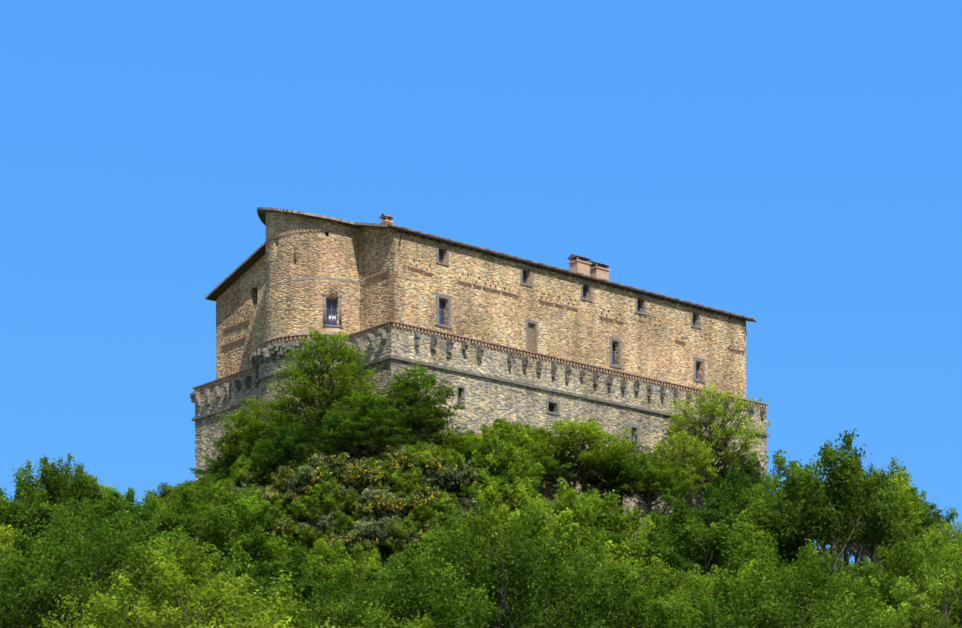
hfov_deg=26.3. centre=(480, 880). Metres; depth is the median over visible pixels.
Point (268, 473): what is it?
shrub
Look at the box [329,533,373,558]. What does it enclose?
shrub
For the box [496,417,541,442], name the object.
sapling
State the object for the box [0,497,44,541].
forest tree
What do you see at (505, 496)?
sapling
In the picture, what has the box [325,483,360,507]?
shrub
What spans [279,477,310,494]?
shrub
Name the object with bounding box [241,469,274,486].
shrub
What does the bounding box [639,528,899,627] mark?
forest tree
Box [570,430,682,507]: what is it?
castle tree
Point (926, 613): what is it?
forest tree
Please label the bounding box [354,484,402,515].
shrub
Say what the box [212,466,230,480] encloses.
sapling
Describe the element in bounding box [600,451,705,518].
castle tree
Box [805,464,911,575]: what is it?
forest tree
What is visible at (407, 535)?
shrub
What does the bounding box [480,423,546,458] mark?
sapling
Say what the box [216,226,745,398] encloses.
castle upper walls
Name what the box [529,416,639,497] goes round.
castle tree
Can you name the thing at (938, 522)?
forest tree
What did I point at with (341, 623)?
forest tree
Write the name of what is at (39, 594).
forest tree
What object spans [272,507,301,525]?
shrub
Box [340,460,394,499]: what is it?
shrub
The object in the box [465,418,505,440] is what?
sapling
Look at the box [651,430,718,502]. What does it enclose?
castle tree
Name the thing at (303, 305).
castle tower
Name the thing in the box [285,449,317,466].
shrub
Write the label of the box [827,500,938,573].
forest tree
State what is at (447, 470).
shrub
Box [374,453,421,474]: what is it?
shrub
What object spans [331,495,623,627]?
forest tree
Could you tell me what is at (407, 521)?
shrub
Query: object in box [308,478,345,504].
shrub
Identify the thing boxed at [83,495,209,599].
forest tree
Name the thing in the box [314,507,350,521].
shrub
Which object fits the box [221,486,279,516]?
shrub
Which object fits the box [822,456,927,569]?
forest tree
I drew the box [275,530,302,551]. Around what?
shrub
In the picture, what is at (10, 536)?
forest tree
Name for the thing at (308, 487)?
shrub
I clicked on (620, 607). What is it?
forest tree
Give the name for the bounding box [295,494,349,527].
shrub
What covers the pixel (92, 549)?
forest tree
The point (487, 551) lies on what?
forest tree
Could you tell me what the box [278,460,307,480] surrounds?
shrub
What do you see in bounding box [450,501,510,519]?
shrub
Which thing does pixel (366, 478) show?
shrub
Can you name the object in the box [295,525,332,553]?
shrub
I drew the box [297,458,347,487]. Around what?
shrub
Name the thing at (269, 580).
forest tree
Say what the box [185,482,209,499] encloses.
sapling
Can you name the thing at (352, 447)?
shrub
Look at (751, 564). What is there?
forest tree
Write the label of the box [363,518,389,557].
shrub
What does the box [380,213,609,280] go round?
castle chimneys
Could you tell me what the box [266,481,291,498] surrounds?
shrub
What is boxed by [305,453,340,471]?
shrub
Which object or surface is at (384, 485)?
shrub
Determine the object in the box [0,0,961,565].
sky
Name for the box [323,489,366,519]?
shrub
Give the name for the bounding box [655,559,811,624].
forest tree
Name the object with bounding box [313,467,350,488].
shrub
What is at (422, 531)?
shrub
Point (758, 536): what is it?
forest tree
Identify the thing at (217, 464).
castle tree
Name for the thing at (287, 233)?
castle tower dentils
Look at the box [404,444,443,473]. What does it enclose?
shrub
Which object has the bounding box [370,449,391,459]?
shrub
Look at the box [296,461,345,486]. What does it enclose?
shrub
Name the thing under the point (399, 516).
shrub
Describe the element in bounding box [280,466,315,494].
shrub
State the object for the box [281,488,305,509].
shrub
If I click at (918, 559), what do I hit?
forest tree
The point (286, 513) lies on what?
shrub
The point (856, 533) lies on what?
forest tree
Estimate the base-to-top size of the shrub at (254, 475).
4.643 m
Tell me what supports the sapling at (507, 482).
on the terrain
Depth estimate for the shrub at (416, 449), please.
149.68 m
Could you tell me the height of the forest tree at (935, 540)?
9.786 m
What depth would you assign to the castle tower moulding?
161.89 m
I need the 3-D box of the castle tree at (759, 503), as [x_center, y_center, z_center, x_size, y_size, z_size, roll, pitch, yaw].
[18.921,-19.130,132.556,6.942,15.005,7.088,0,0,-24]
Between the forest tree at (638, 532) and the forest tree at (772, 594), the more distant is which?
the forest tree at (638, 532)
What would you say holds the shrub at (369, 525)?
on the terrain
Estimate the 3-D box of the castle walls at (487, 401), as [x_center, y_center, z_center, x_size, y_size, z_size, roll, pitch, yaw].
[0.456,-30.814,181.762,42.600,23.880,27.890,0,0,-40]
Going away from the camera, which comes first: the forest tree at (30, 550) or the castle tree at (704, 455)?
the forest tree at (30, 550)
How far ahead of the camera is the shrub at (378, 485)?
148.04 m
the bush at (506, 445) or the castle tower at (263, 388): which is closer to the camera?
the bush at (506, 445)
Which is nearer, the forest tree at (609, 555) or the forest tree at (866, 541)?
the forest tree at (609, 555)
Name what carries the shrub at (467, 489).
on the terrain
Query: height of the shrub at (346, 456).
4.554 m
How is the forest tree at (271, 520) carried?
on the terrain
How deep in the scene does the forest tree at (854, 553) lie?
173.51 m
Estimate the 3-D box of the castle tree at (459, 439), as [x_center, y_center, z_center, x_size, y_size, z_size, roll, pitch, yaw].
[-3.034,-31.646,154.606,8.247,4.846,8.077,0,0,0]
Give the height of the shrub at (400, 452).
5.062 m
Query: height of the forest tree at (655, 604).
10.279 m
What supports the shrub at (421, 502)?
on the terrain
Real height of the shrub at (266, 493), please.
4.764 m
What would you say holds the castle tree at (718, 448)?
on the terrain
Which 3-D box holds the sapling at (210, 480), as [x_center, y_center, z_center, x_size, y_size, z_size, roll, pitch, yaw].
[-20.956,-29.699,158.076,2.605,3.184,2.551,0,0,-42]
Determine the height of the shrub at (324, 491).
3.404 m
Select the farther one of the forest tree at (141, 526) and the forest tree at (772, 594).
the forest tree at (141, 526)
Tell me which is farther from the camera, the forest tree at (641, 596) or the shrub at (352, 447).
the shrub at (352, 447)
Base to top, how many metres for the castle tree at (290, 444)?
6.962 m
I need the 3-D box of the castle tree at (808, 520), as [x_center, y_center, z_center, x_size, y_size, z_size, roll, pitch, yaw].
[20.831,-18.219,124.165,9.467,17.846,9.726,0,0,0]
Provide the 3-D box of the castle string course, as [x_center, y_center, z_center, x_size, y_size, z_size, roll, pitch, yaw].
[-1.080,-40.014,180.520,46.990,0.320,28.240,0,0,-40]
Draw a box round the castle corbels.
[190,328,765,416]
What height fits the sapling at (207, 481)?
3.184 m
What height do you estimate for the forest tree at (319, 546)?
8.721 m
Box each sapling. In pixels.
[149,482,180,501]
[160,492,174,503]
[164,497,188,508]
[170,479,192,496]
[184,478,204,498]
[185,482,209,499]
[185,490,203,501]
[191,475,214,488]
[197,473,216,487]
[198,483,215,500]
[200,481,235,501]
[210,480,237,491]
[210,488,238,501]
[210,493,228,506]
[211,490,231,502]
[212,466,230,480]
[220,469,254,488]
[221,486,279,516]
[225,475,243,487]
[236,488,271,556]
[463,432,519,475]
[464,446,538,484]
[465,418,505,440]
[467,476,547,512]
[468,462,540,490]
[470,433,532,458]
[470,465,537,501]
[471,501,511,523]
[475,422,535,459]
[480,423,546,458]
[481,476,517,508]
[483,428,501,440]
[484,476,535,504]
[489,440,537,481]
[492,477,541,510]
[495,418,554,470]
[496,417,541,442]
[522,453,546,492]
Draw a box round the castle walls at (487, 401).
[195,322,766,517]
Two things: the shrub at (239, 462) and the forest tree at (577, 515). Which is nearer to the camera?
the forest tree at (577, 515)
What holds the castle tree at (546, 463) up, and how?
on the terrain
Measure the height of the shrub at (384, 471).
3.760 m
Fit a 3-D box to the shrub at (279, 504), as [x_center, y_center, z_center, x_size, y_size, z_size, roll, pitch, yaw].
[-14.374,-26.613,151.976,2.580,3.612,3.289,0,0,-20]
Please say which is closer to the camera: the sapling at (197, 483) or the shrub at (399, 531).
the shrub at (399, 531)
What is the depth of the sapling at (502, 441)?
155.22 m
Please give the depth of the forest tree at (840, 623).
82.87 m
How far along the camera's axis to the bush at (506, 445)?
152.52 m
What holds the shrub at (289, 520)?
on the terrain
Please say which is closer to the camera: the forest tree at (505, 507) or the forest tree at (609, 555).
the forest tree at (609, 555)
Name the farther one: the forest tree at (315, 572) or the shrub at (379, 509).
the shrub at (379, 509)
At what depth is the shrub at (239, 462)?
155.70 m
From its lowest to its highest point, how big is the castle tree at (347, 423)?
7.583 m
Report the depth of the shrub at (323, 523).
147.37 m
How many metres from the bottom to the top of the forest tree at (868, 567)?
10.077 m
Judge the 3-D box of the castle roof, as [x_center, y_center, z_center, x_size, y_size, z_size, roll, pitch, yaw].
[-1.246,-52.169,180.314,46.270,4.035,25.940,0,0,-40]
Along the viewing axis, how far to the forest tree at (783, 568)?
115.05 m
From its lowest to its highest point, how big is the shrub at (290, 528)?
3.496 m
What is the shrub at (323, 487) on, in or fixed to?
on the terrain
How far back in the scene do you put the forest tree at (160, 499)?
144.43 m
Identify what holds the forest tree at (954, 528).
on the terrain
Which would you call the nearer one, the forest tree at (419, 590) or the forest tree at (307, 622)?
the forest tree at (307, 622)
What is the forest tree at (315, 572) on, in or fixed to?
on the terrain
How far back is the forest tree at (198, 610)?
70.79 m
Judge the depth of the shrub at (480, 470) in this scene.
151.04 m
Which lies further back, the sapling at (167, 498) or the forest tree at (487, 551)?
the sapling at (167, 498)
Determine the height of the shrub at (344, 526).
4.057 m
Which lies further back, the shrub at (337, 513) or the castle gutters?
the castle gutters
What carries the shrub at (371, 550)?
on the terrain
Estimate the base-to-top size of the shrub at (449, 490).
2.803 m
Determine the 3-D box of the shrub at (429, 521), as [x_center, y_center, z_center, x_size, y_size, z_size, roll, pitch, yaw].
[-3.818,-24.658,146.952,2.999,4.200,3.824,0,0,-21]
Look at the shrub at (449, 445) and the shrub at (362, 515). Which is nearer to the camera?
the shrub at (362, 515)
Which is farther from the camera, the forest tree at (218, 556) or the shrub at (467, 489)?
the shrub at (467, 489)
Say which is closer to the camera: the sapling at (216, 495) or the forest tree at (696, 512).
the forest tree at (696, 512)
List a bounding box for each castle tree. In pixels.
[0,453,107,535]
[188,442,242,476]
[206,396,311,463]
[237,412,340,470]
[259,327,380,449]
[320,389,417,458]
[360,361,468,445]
[412,427,491,457]
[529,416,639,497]
[529,447,575,484]
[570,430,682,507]
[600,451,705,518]
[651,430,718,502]
[659,383,772,496]
[696,450,782,509]
[741,467,823,588]
[744,429,914,597]
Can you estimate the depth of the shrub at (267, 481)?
153.99 m
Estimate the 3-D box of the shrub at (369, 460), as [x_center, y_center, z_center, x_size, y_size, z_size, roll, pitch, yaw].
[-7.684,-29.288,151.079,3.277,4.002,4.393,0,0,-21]
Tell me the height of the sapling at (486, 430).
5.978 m
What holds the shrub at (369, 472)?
on the terrain
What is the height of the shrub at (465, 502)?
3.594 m
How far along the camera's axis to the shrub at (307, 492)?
150.10 m
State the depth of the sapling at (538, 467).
152.84 m
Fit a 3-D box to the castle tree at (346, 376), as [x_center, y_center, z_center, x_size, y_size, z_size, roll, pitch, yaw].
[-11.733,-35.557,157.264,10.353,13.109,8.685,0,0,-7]
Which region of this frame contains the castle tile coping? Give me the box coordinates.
[192,320,769,405]
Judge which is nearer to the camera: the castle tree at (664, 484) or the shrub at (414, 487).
the shrub at (414, 487)
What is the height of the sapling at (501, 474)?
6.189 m
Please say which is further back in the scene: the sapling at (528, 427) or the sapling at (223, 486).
the sapling at (528, 427)
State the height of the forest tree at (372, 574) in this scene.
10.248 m
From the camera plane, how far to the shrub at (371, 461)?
149.18 m
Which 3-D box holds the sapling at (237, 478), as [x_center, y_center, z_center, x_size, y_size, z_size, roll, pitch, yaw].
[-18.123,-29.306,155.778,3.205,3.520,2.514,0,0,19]
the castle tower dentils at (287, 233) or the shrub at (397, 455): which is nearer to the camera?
the shrub at (397, 455)
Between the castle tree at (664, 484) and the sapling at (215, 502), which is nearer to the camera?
the sapling at (215, 502)
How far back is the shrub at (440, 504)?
147.01 m
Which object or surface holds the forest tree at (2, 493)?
on the terrain
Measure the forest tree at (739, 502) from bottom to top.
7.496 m
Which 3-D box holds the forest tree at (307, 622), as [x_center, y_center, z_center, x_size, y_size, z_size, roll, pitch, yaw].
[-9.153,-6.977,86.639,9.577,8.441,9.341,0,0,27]
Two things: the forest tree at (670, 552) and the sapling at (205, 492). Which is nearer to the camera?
the forest tree at (670, 552)
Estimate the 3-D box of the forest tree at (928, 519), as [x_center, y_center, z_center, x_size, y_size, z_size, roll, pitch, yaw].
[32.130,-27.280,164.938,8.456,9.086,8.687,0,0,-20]
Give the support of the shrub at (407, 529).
on the terrain
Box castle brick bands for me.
[221,259,744,354]
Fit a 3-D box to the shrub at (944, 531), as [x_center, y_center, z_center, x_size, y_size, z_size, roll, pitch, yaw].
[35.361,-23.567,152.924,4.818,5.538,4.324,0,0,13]
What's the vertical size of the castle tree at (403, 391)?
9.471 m
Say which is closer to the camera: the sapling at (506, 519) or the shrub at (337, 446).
the sapling at (506, 519)
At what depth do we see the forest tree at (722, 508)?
135.28 m
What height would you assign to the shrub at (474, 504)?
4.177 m
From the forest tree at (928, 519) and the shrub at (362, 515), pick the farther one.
the forest tree at (928, 519)
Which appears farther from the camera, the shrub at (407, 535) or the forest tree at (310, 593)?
the shrub at (407, 535)
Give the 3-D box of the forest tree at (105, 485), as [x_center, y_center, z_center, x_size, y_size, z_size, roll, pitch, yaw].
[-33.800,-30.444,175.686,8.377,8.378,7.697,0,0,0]
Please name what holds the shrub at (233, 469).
on the terrain
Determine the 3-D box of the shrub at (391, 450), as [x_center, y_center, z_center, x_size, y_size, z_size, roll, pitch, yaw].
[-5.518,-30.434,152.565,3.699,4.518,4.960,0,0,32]
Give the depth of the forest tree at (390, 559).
127.16 m
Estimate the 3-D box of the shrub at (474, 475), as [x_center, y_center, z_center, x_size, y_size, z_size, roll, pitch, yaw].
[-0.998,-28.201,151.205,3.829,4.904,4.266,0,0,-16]
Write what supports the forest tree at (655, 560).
on the terrain
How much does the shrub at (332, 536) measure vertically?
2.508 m
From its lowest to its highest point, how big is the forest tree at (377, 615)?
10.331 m
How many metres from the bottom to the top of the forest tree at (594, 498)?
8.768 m
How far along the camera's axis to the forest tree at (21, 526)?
150.54 m
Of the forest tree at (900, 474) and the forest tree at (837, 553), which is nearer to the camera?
the forest tree at (900, 474)
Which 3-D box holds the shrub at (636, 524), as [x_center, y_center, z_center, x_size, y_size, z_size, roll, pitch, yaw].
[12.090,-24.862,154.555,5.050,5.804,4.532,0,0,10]
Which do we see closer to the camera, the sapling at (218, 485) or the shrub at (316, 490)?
the shrub at (316, 490)
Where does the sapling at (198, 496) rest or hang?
on the terrain
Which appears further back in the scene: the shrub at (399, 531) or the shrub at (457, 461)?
the shrub at (457, 461)
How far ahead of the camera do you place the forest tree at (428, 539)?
126.62 m
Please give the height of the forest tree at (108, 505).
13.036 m
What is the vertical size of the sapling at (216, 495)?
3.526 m
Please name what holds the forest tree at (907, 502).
on the terrain
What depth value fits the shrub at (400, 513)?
147.74 m
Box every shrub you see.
[229,454,252,473]
[229,483,263,497]
[235,446,276,472]
[236,462,277,488]
[238,461,285,483]
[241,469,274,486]
[246,486,282,502]
[249,483,278,502]
[253,467,287,484]
[255,474,278,488]
[260,514,306,539]
[263,489,305,503]
[266,465,316,490]
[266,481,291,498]
[269,519,301,540]
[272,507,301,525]
[273,494,292,516]
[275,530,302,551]
[276,521,315,550]
[277,506,293,519]
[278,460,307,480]
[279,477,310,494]
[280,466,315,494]
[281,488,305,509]
[282,490,322,508]
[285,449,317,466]
[285,487,309,497]
[286,495,320,523]
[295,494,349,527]
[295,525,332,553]
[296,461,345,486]
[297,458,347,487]
[298,474,353,494]
[298,513,339,537]
[305,450,356,470]
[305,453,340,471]
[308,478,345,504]
[309,481,345,508]
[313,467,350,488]
[313,526,386,556]
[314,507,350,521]
[315,449,370,476]
[317,482,344,519]
[319,519,346,533]
[323,439,378,454]
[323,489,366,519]
[323,531,341,540]
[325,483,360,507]
[325,530,355,558]
[329,433,382,462]
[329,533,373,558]
[331,513,363,536]
[331,541,380,565]
[333,510,353,522]
[338,483,363,497]
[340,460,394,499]
[346,510,383,530]
[348,491,390,516]
[349,514,403,555]
[352,475,370,492]
[352,489,420,525]
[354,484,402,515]
[356,457,398,484]
[359,454,392,468]
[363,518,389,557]
[364,463,405,482]
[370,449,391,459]
[371,469,398,491]
[371,520,420,554]
[372,475,405,494]
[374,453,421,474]
[374,461,401,484]
[377,441,430,472]
[379,509,404,520]
[380,518,409,554]
[381,439,427,456]
[381,446,441,471]
[381,495,415,521]
[383,442,429,463]
[383,466,434,521]
[384,533,412,557]
[390,479,422,498]
[390,530,424,556]
[398,454,423,483]
[400,455,460,479]
[401,505,445,530]
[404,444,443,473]
[404,486,458,514]
[405,505,444,532]
[406,520,439,539]
[407,470,440,499]
[413,525,445,549]
[414,444,451,485]
[420,491,457,523]
[422,463,467,490]
[422,485,451,498]
[436,436,467,451]
[440,509,469,525]
[441,449,454,464]
[444,448,478,476]
[444,481,464,497]
[449,460,481,489]
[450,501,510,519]
[453,451,477,478]
[453,482,484,510]
[455,493,486,511]
[461,493,469,508]
[470,462,483,478]
[624,511,655,541]
[927,526,961,554]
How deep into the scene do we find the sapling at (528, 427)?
160.97 m
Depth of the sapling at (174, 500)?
155.84 m
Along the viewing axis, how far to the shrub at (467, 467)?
150.53 m
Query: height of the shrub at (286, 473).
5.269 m
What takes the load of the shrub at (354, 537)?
on the terrain
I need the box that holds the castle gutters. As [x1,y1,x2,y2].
[388,225,755,335]
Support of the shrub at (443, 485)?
on the terrain
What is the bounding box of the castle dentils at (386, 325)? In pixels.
[194,322,766,407]
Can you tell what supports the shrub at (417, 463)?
on the terrain
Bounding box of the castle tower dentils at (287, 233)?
[265,228,350,245]
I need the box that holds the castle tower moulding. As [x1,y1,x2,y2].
[263,278,359,294]
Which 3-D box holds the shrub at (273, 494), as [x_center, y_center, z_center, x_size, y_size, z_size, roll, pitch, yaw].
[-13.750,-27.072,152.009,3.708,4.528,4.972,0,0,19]
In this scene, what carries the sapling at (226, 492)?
on the terrain
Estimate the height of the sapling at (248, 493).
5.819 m
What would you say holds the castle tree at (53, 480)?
on the terrain
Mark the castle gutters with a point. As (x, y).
(402, 230)
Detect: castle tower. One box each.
[258,335,347,443]
[263,212,359,340]
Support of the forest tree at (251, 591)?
on the terrain
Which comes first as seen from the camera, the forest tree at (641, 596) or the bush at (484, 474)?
the forest tree at (641, 596)
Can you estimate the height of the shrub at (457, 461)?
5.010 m
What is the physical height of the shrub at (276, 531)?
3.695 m
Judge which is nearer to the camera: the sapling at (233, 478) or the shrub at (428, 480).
the shrub at (428, 480)
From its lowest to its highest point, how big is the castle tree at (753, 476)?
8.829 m
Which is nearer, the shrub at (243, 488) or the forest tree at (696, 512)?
the forest tree at (696, 512)
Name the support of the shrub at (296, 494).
on the terrain
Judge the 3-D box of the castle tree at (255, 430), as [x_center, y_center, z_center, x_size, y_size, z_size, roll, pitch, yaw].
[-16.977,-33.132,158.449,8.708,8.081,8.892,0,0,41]
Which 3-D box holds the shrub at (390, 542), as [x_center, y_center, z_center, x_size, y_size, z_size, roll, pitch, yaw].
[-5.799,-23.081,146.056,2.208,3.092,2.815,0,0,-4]
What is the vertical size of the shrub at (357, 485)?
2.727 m
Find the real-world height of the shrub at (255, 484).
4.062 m
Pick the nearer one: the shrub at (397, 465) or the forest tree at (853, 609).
the forest tree at (853, 609)
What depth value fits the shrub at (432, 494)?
149.37 m
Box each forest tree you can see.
[0,487,21,510]
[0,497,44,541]
[0,501,200,627]
[0,507,188,627]
[0,518,35,549]
[0,523,40,566]
[4,490,101,537]
[7,469,111,527]
[10,545,145,626]
[13,520,99,571]
[38,532,354,627]
[49,481,162,542]
[57,556,350,627]
[64,489,166,536]
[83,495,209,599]
[99,477,118,491]
[139,483,308,580]
[171,528,268,585]
[185,494,277,540]
[195,574,335,627]
[224,540,359,627]
[248,564,293,587]
[266,538,381,588]
[272,615,318,627]
[279,542,396,608]
[306,571,431,627]
[310,598,460,627]
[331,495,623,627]
[333,562,425,603]
[359,549,423,581]
[377,576,459,615]
[406,532,637,621]
[420,485,570,578]
[420,511,497,572]
[478,541,695,627]
[527,476,659,577]
[541,488,607,532]
[556,533,657,613]
[577,516,645,540]
[595,492,770,598]
[600,576,708,627]
[607,508,701,571]
[620,554,722,616]
[632,504,780,594]
[632,566,820,627]
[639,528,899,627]
[646,507,733,548]
[655,462,794,574]
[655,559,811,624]
[682,556,791,610]
[704,489,755,512]
[745,563,862,627]
[746,476,863,558]
[804,556,892,625]
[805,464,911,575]
[807,617,852,626]
[816,546,852,562]
[816,576,950,627]
[819,529,961,627]
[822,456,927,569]
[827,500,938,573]
[835,537,896,575]
[853,467,923,573]
[853,553,957,611]
[859,486,944,574]
[860,475,917,573]
[865,536,961,627]
[880,527,961,580]
[882,507,961,567]
[922,519,961,548]
[928,532,961,569]
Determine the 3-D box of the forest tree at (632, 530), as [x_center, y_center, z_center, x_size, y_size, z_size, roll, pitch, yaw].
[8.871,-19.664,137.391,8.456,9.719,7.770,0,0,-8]
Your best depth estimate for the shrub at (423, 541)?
144.45 m
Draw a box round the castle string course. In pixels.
[191,355,769,436]
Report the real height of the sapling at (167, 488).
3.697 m
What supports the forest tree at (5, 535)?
on the terrain
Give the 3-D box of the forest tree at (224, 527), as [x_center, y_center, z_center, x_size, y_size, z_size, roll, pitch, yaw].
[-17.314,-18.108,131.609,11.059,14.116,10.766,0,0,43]
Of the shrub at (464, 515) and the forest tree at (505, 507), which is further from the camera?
the shrub at (464, 515)
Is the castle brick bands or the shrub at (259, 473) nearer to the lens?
the shrub at (259, 473)
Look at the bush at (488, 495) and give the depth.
148.33 m
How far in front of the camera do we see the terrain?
148.60 m
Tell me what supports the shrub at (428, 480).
on the terrain
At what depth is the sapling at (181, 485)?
159.35 m
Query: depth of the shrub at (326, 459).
150.99 m
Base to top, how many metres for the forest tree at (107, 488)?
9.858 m
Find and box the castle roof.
[205,207,755,321]
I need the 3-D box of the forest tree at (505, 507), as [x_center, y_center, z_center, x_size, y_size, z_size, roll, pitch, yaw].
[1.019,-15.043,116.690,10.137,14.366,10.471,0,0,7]
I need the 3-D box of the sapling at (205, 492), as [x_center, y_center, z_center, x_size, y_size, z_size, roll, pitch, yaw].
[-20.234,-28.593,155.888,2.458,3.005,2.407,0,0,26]
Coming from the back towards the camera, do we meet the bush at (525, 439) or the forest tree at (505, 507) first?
the bush at (525, 439)
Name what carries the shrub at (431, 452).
on the terrain
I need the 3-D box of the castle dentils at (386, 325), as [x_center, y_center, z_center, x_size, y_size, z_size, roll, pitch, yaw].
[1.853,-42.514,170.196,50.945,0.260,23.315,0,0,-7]
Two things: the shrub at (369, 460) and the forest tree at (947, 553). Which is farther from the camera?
the shrub at (369, 460)
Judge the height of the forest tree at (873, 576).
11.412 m
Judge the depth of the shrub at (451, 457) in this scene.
150.50 m
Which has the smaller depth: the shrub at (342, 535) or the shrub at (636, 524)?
the shrub at (342, 535)
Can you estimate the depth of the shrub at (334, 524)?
147.63 m
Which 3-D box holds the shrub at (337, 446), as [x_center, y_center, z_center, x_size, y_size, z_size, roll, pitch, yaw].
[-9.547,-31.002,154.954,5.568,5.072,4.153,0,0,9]
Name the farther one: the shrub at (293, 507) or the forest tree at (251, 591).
the shrub at (293, 507)
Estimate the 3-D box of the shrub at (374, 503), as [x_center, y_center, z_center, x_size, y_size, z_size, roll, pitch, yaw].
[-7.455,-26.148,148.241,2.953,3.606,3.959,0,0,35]
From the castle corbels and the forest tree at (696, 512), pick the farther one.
the castle corbels
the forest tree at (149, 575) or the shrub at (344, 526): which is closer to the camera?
the forest tree at (149, 575)
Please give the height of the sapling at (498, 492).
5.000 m
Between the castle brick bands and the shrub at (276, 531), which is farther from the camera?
the castle brick bands
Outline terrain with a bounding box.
[214,488,895,585]
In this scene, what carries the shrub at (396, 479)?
on the terrain
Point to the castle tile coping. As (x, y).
(305, 333)

